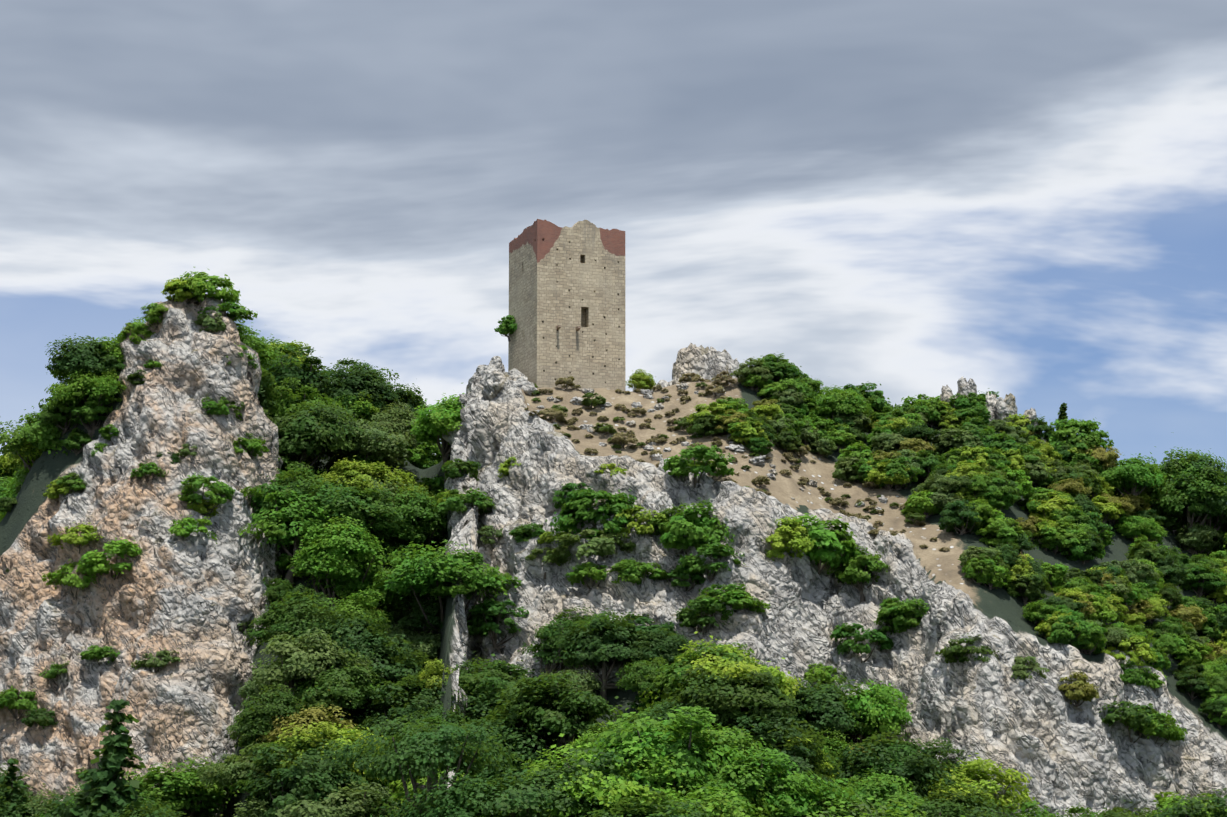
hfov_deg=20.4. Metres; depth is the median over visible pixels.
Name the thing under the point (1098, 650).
tree
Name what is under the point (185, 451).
tree
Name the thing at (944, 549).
tree
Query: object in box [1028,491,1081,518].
tree
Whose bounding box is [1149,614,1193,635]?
tree
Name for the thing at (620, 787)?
tree
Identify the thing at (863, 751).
tree
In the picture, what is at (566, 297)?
tower
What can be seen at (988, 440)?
tree
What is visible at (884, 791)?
tree
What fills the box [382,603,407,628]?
tree
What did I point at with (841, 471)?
tree
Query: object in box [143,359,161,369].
tree
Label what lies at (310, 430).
tree
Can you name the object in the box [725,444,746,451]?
rock
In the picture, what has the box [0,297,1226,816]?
terrain
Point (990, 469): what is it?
tree
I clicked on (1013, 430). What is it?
tree
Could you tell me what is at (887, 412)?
tree
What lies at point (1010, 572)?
tree
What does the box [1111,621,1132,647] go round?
tree
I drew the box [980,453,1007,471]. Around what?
tree
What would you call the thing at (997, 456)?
tree
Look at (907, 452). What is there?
tree
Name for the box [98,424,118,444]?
tree
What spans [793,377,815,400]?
tree
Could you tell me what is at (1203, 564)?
tree
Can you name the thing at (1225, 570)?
tree
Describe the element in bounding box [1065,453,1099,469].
tree
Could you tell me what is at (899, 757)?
tree
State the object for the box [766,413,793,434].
tree
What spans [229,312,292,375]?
tree
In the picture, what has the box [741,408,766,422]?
tree
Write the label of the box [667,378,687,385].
rock
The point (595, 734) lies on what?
tree
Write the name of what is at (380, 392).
tree
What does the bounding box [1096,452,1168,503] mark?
tree
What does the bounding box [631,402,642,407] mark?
rock
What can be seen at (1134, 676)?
tree
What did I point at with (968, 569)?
tree
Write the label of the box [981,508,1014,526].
tree
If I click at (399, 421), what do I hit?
tree
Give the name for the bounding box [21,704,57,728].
tree
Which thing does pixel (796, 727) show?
tree
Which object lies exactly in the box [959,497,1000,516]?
tree
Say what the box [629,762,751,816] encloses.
tree
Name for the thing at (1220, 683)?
tree
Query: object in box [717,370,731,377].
tree
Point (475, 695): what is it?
tree
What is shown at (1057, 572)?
tree
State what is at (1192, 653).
tree
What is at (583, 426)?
rock
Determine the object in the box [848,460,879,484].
tree
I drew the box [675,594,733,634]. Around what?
tree
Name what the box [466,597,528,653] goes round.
tree
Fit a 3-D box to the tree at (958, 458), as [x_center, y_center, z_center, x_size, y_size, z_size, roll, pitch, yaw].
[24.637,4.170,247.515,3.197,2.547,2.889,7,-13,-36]
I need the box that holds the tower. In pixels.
[508,219,624,390]
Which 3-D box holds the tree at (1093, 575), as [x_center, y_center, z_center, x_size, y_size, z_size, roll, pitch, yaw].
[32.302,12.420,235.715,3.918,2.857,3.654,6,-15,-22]
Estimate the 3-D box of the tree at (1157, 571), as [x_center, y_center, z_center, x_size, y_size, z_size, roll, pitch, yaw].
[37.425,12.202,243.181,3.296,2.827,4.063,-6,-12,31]
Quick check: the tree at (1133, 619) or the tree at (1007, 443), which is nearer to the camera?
the tree at (1133, 619)
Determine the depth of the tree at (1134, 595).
237.10 m
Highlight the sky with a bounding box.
[0,0,1226,470]
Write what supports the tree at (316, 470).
on the terrain
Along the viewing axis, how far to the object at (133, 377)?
246.24 m
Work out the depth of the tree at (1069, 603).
229.94 m
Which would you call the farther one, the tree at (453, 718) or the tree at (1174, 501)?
the tree at (1174, 501)
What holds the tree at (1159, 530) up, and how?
on the terrain
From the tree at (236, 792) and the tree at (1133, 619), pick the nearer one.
the tree at (236, 792)
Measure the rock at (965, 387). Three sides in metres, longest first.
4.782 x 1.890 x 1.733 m
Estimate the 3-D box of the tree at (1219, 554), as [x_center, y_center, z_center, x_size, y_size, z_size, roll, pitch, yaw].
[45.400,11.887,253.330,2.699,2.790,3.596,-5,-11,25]
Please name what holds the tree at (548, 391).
on the terrain
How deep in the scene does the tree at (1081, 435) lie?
255.50 m
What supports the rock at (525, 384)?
on the terrain
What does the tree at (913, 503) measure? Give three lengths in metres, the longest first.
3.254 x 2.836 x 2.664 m
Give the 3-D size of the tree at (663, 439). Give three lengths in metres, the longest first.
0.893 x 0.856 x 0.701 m
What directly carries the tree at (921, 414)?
on the terrain
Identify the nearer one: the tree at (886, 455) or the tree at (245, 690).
the tree at (245, 690)
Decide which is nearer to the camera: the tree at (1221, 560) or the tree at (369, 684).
the tree at (369, 684)
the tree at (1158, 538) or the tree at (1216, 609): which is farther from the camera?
the tree at (1158, 538)
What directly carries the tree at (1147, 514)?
on the terrain
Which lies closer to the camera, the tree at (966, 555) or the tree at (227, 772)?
the tree at (227, 772)
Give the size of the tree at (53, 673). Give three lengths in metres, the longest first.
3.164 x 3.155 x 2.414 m
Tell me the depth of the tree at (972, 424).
252.45 m
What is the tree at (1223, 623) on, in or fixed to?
on the terrain
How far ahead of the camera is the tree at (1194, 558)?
251.35 m
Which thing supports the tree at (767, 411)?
on the terrain
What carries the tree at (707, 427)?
on the terrain
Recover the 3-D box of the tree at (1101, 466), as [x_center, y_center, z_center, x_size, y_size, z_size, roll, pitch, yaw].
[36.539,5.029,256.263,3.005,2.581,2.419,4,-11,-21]
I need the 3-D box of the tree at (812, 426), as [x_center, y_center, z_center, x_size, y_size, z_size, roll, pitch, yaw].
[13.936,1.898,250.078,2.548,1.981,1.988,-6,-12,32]
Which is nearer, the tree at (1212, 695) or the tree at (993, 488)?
the tree at (1212, 695)
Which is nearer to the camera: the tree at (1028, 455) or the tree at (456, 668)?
the tree at (456, 668)
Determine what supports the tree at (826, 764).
on the terrain
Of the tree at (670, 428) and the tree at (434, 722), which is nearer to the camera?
the tree at (434, 722)
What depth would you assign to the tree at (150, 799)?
224.58 m
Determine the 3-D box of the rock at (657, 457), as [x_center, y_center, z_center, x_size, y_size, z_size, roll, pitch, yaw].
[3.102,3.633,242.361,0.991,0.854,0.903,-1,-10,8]
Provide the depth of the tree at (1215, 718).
230.80 m
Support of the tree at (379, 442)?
on the terrain
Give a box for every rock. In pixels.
[442,423,459,444]
[460,398,484,417]
[466,356,504,392]
[481,370,514,399]
[507,374,536,395]
[547,396,554,401]
[569,397,583,404]
[578,424,588,429]
[579,388,593,393]
[599,402,611,406]
[625,420,635,425]
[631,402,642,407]
[640,389,652,394]
[643,395,653,398]
[643,445,653,450]
[651,453,662,460]
[654,403,664,410]
[657,380,672,387]
[663,447,671,451]
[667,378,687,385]
[672,343,708,381]
[676,383,688,389]
[681,441,689,445]
[699,345,718,380]
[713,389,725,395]
[714,349,739,378]
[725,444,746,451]
[748,455,765,465]
[766,473,775,479]
[768,469,777,474]
[807,480,817,486]
[854,502,864,506]
[878,495,887,503]
[940,385,956,408]
[957,377,976,400]
[984,391,996,422]
[995,393,1017,422]
[1020,407,1037,435]
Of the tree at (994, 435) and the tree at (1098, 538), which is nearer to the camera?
the tree at (1098, 538)
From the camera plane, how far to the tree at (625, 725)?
215.03 m
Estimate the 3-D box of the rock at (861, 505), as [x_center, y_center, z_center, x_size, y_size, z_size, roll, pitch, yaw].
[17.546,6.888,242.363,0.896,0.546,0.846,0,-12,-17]
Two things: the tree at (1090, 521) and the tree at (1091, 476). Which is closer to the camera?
the tree at (1090, 521)
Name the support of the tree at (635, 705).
on the terrain
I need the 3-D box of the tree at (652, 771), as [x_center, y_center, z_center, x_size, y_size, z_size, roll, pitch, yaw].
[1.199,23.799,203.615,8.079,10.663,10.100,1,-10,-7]
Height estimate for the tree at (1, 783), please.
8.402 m
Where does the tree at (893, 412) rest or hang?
on the terrain
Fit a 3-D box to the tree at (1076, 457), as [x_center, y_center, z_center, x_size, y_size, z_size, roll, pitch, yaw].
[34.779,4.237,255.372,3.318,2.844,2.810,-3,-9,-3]
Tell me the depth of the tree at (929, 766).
215.20 m
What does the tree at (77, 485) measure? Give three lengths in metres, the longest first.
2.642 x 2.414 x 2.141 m
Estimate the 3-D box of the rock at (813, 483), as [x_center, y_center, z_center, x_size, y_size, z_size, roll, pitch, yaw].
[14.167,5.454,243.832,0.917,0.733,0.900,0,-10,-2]
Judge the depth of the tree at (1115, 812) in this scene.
218.56 m
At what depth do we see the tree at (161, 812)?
218.91 m
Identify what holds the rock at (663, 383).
on the terrain
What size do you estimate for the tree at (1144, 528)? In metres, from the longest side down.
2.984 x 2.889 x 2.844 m
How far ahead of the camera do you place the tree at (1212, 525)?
259.14 m
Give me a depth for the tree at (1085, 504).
245.40 m
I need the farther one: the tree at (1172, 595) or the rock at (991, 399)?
the rock at (991, 399)
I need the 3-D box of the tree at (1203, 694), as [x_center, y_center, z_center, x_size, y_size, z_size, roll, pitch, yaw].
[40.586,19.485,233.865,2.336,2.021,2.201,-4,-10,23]
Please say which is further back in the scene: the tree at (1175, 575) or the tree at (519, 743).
the tree at (1175, 575)
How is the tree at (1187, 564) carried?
on the terrain
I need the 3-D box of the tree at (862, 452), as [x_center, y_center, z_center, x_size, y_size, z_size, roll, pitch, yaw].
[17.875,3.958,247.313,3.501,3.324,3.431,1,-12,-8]
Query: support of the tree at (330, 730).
on the terrain
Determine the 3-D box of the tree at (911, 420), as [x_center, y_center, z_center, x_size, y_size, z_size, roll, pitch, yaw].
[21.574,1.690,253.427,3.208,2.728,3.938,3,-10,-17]
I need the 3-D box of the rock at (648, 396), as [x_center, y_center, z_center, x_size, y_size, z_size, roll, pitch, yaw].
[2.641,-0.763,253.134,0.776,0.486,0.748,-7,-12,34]
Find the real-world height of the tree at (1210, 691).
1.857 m
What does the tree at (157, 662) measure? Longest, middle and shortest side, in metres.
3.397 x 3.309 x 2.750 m
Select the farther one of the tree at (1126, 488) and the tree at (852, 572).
the tree at (1126, 488)
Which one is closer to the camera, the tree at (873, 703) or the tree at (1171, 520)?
the tree at (873, 703)
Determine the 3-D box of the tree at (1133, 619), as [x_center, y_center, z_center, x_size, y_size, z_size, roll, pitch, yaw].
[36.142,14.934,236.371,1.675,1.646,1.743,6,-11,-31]
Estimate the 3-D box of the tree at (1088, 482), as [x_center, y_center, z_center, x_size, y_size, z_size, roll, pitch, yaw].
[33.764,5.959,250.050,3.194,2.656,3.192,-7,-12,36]
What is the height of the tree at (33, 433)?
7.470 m
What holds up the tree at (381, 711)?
on the terrain
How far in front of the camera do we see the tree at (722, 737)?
207.35 m
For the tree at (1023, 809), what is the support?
on the terrain
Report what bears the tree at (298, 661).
on the terrain
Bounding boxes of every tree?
[0,406,70,470]
[0,444,20,477]
[0,461,22,480]
[0,466,26,521]
[0,476,16,513]
[0,497,16,511]
[0,685,38,721]
[0,757,29,816]
[0,763,37,802]
[0,791,49,816]
[2,420,60,473]
[12,468,29,493]
[13,460,23,470]
[16,475,26,494]
[17,786,64,816]
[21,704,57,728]
[26,798,65,816]
[33,372,101,418]
[35,781,135,816]
[36,792,84,816]
[39,398,80,436]
[39,661,69,685]
[41,367,126,438]
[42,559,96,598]
[43,479,69,500]
[45,333,125,401]
[47,521,102,552]
[51,385,86,412]
[56,472,86,493]
[58,427,93,455]
[59,698,150,816]
[64,776,96,807]
[69,397,116,434]
[75,768,86,780]
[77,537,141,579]
[78,645,119,665]
[81,333,123,367]
[87,346,124,377]
[91,442,107,456]
[94,352,123,377]
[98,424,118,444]
[101,794,186,816]
[106,315,146,343]
[115,320,155,343]
[116,753,238,816]
[117,784,183,814]
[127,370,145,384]
[130,459,168,482]
[131,648,180,672]
[140,303,167,323]
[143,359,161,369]
[156,451,181,463]
[161,277,201,303]
[168,515,216,543]
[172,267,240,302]
[178,444,196,457]
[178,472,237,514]
[183,807,216,816]
[186,499,218,516]
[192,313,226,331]
[196,737,293,806]
[197,298,257,322]
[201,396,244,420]
[216,751,239,800]
[221,797,272,816]
[226,345,258,369]
[226,715,249,754]
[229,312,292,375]
[230,674,312,744]
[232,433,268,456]
[234,731,379,816]
[234,734,265,748]
[237,485,342,585]
[237,621,253,631]
[237,675,288,701]
[243,589,344,653]
[250,462,323,510]
[250,624,371,716]
[251,469,334,547]
[255,689,359,745]
[255,720,366,783]
[257,362,291,416]
[260,336,315,371]
[261,345,350,399]
[262,341,304,366]
[262,576,296,602]
[263,409,276,425]
[265,376,344,420]
[269,340,310,366]
[270,399,365,475]
[272,777,410,816]
[273,723,386,783]
[274,473,406,543]
[274,546,317,579]
[274,583,330,615]
[278,453,320,465]
[278,456,318,482]
[281,454,314,469]
[286,512,396,607]
[291,663,386,719]
[295,657,390,709]
[301,468,326,482]
[302,603,421,664]
[311,637,391,711]
[316,454,417,500]
[316,703,523,815]
[317,586,392,634]
[318,715,356,728]
[319,363,403,414]
[319,415,417,472]
[321,474,407,506]
[323,358,401,394]
[323,552,387,580]
[324,388,371,418]
[324,392,379,421]
[330,443,383,471]
[330,727,388,801]
[332,553,391,602]
[338,709,385,732]
[341,594,390,608]
[345,596,387,617]
[347,624,429,716]
[352,671,477,747]
[365,705,393,717]
[368,401,419,474]
[368,536,521,661]
[369,383,426,420]
[369,483,446,551]
[370,536,420,582]
[370,755,629,816]
[371,742,503,808]
[382,584,445,635]
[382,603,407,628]
[383,621,440,667]
[392,470,419,485]
[392,489,447,549]
[403,433,441,464]
[403,660,484,710]
[405,444,428,466]
[405,701,471,744]
[407,383,464,483]
[408,476,435,499]
[412,657,466,700]
[415,453,437,468]
[415,473,446,500]
[416,441,441,463]
[417,715,458,735]
[430,513,446,544]
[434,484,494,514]
[436,490,452,503]
[440,651,546,702]
[441,457,481,480]
[452,701,566,763]
[459,687,506,721]
[461,681,500,717]
[464,784,503,816]
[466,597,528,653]
[466,713,558,783]
[473,733,688,816]
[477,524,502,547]
[485,650,626,766]
[494,315,516,341]
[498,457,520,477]
[500,772,558,816]
[508,523,545,542]
[509,741,659,816]
[517,604,596,679]
[521,758,550,774]
[523,757,569,779]
[525,546,558,578]
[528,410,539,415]
[537,531,568,545]
[538,667,604,694]
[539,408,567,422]
[543,389,552,393]
[545,489,644,537]
[546,523,635,565]
[546,604,652,703]
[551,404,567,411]
[551,482,595,508]
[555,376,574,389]
[558,706,770,801]
[561,612,608,632]
[562,720,624,759]
[565,558,607,589]
[566,717,632,756]
[572,384,580,389]
[578,722,671,748]
[580,787,709,816]
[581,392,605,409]
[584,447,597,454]
[587,723,694,809]
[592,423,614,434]
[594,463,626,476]
[594,721,646,738]
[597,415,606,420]
[602,560,652,584]
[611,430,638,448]
[613,416,625,420]
[614,404,625,409]
[614,505,666,537]
[615,655,667,702]
[616,612,674,640]
[617,558,668,584]
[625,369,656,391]
[627,693,657,713]
[627,701,682,724]
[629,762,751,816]
[630,624,704,665]
[631,407,646,414]
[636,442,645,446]
[637,631,809,729]
[639,423,650,426]
[643,637,768,728]
[644,696,715,732]
[647,506,681,534]
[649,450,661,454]
[652,385,661,390]
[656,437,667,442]
[656,781,777,816]
[658,497,734,557]
[663,443,734,487]
[664,411,674,415]
[665,662,799,735]
[666,418,676,424]
[666,426,678,430]
[666,722,783,783]
[667,568,705,592]
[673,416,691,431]
[675,541,745,581]
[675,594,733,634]
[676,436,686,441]
[677,389,688,394]
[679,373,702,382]
[680,396,691,399]
[685,414,725,437]
[686,402,730,426]
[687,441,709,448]
[687,582,758,615]
[690,738,865,816]
[691,756,716,776]
[693,584,770,614]
[696,382,707,386]
[705,384,725,396]
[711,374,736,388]
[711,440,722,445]
[713,706,849,786]
[715,409,749,431]
[716,396,739,403]
[716,397,754,414]
[716,402,760,416]
[716,784,775,816]
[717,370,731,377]
[720,413,744,422]
[723,417,768,444]
[728,421,768,445]
[730,357,773,390]
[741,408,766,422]
[742,372,770,391]
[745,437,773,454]
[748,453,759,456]
[749,353,802,380]
[750,399,781,412]
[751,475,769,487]
[752,404,783,423]
[752,419,777,447]
[757,378,804,403]
[762,361,798,383]
[762,515,815,560]
[762,788,927,816]
[766,382,806,407]
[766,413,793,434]
[768,411,805,433]
[773,427,800,451]
[776,786,892,816]
[777,403,803,419]
[778,676,886,744]
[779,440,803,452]
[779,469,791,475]
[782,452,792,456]
[784,407,805,418]
[784,725,826,750]
[785,513,868,575]
[787,427,800,435]
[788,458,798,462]
[788,737,838,781]
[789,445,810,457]
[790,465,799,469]
[791,417,807,431]
[792,394,815,417]
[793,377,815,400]
[795,419,819,445]
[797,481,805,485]
[798,373,826,394]
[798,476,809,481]
[802,417,840,443]
[802,421,821,441]
[804,414,826,429]
[804,661,848,683]
[809,385,871,419]
[809,437,837,456]
[811,727,860,781]
[815,669,864,734]
[820,383,896,417]
[826,416,865,446]
[826,544,889,602]
[827,423,855,450]
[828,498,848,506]
[829,408,871,433]
[830,622,893,662]
[831,456,870,482]
[832,729,956,808]
[832,775,934,816]
[833,736,919,778]
[835,440,879,467]
[836,426,866,448]
[836,678,911,745]
[837,768,918,815]
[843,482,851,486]
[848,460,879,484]
[850,723,926,786]
[857,387,876,415]
[857,450,911,475]
[860,416,878,431]
[862,391,887,412]
[862,420,898,448]
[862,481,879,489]
[864,459,912,490]
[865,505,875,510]
[866,429,894,445]
[866,459,879,467]
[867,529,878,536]
[870,432,912,454]
[871,406,901,426]
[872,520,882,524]
[874,454,924,489]
[874,598,928,634]
[879,417,914,432]
[879,596,918,616]
[885,409,917,424]
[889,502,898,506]
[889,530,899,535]
[893,402,922,412]
[894,394,941,409]
[894,413,929,429]
[894,438,935,456]
[896,449,920,478]
[898,421,939,442]
[900,491,940,517]
[902,753,1039,812]
[904,490,942,518]
[905,408,931,423]
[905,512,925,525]
[906,778,1015,816]
[908,803,1001,816]
[910,449,947,480]
[910,473,966,495]
[911,399,953,427]
[912,737,971,781]
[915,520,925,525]
[928,464,954,479]
[928,464,956,483]
[928,484,963,513]
[931,427,984,455]
[932,401,957,417]
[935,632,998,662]
[938,411,957,427]
[938,455,970,466]
[938,499,983,534]
[938,547,950,550]
[939,414,965,429]
[939,449,968,464]
[940,460,989,478]
[941,448,973,464]
[943,429,993,455]
[944,445,989,471]
[946,391,985,412]
[946,474,977,497]
[953,406,991,425]
[954,485,975,501]
[955,416,995,434]
[957,505,987,532]
[957,546,1004,572]
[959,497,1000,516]
[961,557,996,584]
[965,468,990,497]
[970,444,996,457]
[970,547,1001,566]
[972,447,1011,466]
[975,519,1030,549]
[975,565,1011,589]
[976,488,1013,512]
[977,388,998,407]
[977,472,1020,510]
[978,435,999,449]
[979,514,995,524]
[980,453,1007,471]
[981,466,1008,479]
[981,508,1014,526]
[983,428,1003,447]
[986,433,1005,448]
[987,419,1008,433]
[987,560,1012,586]
[988,432,1029,457]
[988,479,1019,509]
[990,805,1050,816]
[992,466,1011,480]
[993,447,1030,472]
[993,541,1022,565]
[995,468,1035,496]
[1000,414,1031,437]
[1000,426,1034,445]
[1003,530,1038,554]
[1004,557,1034,589]
[1004,798,1064,816]
[1005,570,1052,605]
[1007,552,1028,564]
[1007,574,1034,596]
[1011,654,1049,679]
[1014,454,1057,483]
[1015,516,1048,540]
[1016,445,1052,471]
[1017,487,1060,512]
[1021,557,1050,578]
[1022,597,1058,622]
[1022,603,1049,624]
[1024,416,1054,439]
[1025,435,1041,445]
[1028,430,1038,438]
[1028,438,1061,462]
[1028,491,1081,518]
[1029,518,1059,550]
[1033,474,1053,487]
[1033,520,1068,543]
[1034,522,1077,553]
[1034,610,1080,639]
[1036,532,1067,553]
[1037,489,1076,505]
[1039,595,1087,613]
[1040,562,1069,587]
[1040,612,1089,644]
[1043,462,1055,477]
[1044,504,1084,523]
[1045,418,1113,455]
[1045,459,1071,481]
[1046,511,1077,523]
[1047,437,1092,456]
[1047,475,1090,496]
[1047,601,1084,621]
[1051,470,1093,496]
[1052,522,1092,555]
[1053,441,1070,462]
[1053,523,1091,548]
[1053,575,1103,593]
[1055,506,1098,527]
[1055,591,1102,617]
[1056,403,1067,438]
[1056,588,1088,602]
[1057,426,1103,452]
[1058,460,1073,469]
[1058,534,1105,562]
[1058,629,1090,649]
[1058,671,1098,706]
[1059,579,1091,593]
[1060,565,1105,588]
[1062,448,1099,467]
[1062,803,1101,816]
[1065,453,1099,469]
[1066,467,1103,496]
[1067,440,1092,459]
[1067,494,1099,512]
[1067,619,1107,652]
[1074,462,1101,478]
[1076,509,1111,536]
[1078,622,1105,654]
[1079,529,1104,564]
[1082,595,1119,626]
[1084,445,1122,474]
[1085,619,1108,633]
[1086,567,1115,589]
[1086,567,1131,586]
[1086,633,1107,654]
[1088,476,1113,498]
[1089,495,1124,526]
[1089,592,1105,612]
[1093,564,1129,584]
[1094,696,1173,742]
[1095,461,1112,475]
[1095,800,1157,816]
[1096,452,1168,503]
[1096,586,1116,604]
[1098,530,1114,546]
[1098,590,1130,624]
[1098,635,1160,667]
[1100,494,1133,526]
[1100,559,1143,583]
[1100,571,1132,599]
[1101,580,1123,602]
[1102,477,1119,494]
[1102,626,1132,650]
[1104,508,1130,523]
[1104,623,1129,634]
[1111,478,1142,497]
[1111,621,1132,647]
[1112,558,1160,586]
[1114,514,1155,540]
[1118,515,1157,540]
[1118,584,1143,610]
[1118,660,1156,685]
[1122,580,1154,604]
[1122,598,1159,622]
[1123,494,1149,515]
[1123,671,1164,688]
[1124,540,1165,564]
[1124,612,1145,627]
[1125,622,1158,646]
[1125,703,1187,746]
[1126,560,1159,586]
[1128,534,1157,553]
[1130,795,1221,816]
[1133,485,1166,507]
[1133,509,1165,524]
[1133,559,1164,586]
[1138,597,1170,625]
[1140,578,1163,593]
[1142,527,1166,545]
[1144,589,1165,604]
[1145,647,1170,669]
[1146,789,1226,816]
[1147,518,1168,542]
[1147,547,1182,568]
[1148,624,1184,639]
[1149,465,1226,549]
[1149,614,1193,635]
[1150,448,1226,554]
[1151,432,1226,496]
[1151,506,1193,533]
[1152,632,1181,657]
[1155,563,1188,588]
[1155,583,1183,615]
[1156,543,1176,561]
[1163,547,1195,565]
[1167,608,1207,630]
[1167,658,1207,678]
[1168,521,1186,535]
[1168,596,1196,612]
[1169,604,1205,626]
[1171,601,1204,614]
[1171,640,1212,665]
[1172,633,1195,655]
[1174,522,1213,553]
[1176,531,1204,553]
[1176,672,1214,700]
[1180,563,1226,598]
[1180,627,1208,647]
[1183,558,1196,575]
[1184,560,1211,584]
[1187,786,1226,816]
[1188,524,1222,554]
[1189,556,1205,563]
[1190,596,1215,612]
[1191,554,1222,569]
[1193,516,1226,540]
[1195,622,1222,642]
[1195,679,1217,698]
[1196,560,1219,573]
[1196,683,1221,699]
[1197,641,1226,662]
[1198,602,1217,624]
[1198,694,1226,728]
[1199,659,1226,680]
[1201,640,1226,660]
[1203,603,1226,630]
[1203,692,1226,702]
[1204,542,1226,552]
[1206,586,1226,604]
[1207,654,1226,678]
[1207,672,1226,692]
[1207,695,1226,725]
[1208,557,1226,566]
[1208,571,1226,602]
[1209,550,1226,561]
[1209,604,1226,631]
[1212,568,1225,578]
[1215,630,1226,645]
[1218,507,1226,538]
[1218,510,1226,550]
[1218,559,1226,574]
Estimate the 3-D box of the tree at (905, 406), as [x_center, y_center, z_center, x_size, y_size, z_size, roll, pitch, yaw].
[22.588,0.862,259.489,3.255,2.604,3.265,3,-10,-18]
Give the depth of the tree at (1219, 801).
220.37 m
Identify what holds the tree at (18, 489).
on the terrain
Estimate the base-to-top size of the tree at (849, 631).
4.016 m
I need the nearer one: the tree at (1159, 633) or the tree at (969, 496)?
the tree at (1159, 633)
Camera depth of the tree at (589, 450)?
241.87 m
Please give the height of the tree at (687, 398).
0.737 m
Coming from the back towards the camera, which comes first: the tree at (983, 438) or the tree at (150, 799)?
the tree at (983, 438)
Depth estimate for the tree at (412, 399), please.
264.10 m
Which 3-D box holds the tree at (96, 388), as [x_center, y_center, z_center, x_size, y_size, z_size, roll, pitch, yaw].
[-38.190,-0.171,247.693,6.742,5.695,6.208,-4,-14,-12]
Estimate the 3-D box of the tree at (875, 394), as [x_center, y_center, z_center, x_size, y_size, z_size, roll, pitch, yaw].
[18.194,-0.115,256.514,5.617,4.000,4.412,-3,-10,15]
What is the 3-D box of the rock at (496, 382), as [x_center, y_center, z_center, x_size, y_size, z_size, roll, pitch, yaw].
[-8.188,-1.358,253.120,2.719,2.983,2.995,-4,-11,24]
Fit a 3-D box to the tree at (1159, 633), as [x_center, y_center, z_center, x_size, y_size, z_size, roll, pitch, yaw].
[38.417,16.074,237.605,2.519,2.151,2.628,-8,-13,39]
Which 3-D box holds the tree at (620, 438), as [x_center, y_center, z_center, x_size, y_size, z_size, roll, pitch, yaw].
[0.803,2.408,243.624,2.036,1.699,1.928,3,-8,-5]
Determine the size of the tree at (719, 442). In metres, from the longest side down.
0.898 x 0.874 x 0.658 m
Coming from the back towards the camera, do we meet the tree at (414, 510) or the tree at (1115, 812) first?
the tree at (414, 510)
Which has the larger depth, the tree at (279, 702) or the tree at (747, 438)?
the tree at (747, 438)
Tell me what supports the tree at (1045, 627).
on the terrain
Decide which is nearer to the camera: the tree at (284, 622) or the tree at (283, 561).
the tree at (284, 622)
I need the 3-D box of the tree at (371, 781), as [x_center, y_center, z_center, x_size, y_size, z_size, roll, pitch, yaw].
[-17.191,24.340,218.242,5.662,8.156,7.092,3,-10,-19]
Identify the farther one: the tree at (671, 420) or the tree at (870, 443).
the tree at (870, 443)
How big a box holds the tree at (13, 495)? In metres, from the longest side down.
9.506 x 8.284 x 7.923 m
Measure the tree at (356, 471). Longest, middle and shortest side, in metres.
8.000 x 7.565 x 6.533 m
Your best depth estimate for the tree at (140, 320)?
252.67 m
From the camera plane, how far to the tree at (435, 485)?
255.76 m
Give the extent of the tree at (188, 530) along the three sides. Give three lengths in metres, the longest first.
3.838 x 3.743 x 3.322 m
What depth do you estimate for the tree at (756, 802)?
202.47 m
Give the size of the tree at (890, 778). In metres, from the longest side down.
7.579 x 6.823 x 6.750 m
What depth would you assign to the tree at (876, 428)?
251.44 m
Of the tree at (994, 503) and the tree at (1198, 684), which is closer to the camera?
the tree at (1198, 684)
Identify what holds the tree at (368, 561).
on the terrain
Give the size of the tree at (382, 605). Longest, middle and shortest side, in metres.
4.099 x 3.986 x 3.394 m
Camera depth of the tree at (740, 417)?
245.14 m
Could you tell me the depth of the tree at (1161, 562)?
246.15 m
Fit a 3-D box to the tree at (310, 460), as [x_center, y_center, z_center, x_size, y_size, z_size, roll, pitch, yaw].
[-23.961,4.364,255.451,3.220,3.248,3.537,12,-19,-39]
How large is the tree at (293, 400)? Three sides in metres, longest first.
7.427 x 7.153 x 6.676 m
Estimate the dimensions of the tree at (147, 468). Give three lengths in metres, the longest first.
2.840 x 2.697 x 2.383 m
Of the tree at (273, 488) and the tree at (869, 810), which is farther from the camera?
the tree at (273, 488)
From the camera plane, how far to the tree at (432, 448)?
265.44 m
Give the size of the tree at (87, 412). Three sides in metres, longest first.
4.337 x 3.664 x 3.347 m
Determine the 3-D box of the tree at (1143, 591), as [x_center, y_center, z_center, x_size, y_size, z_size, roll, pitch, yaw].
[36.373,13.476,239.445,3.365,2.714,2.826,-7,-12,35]

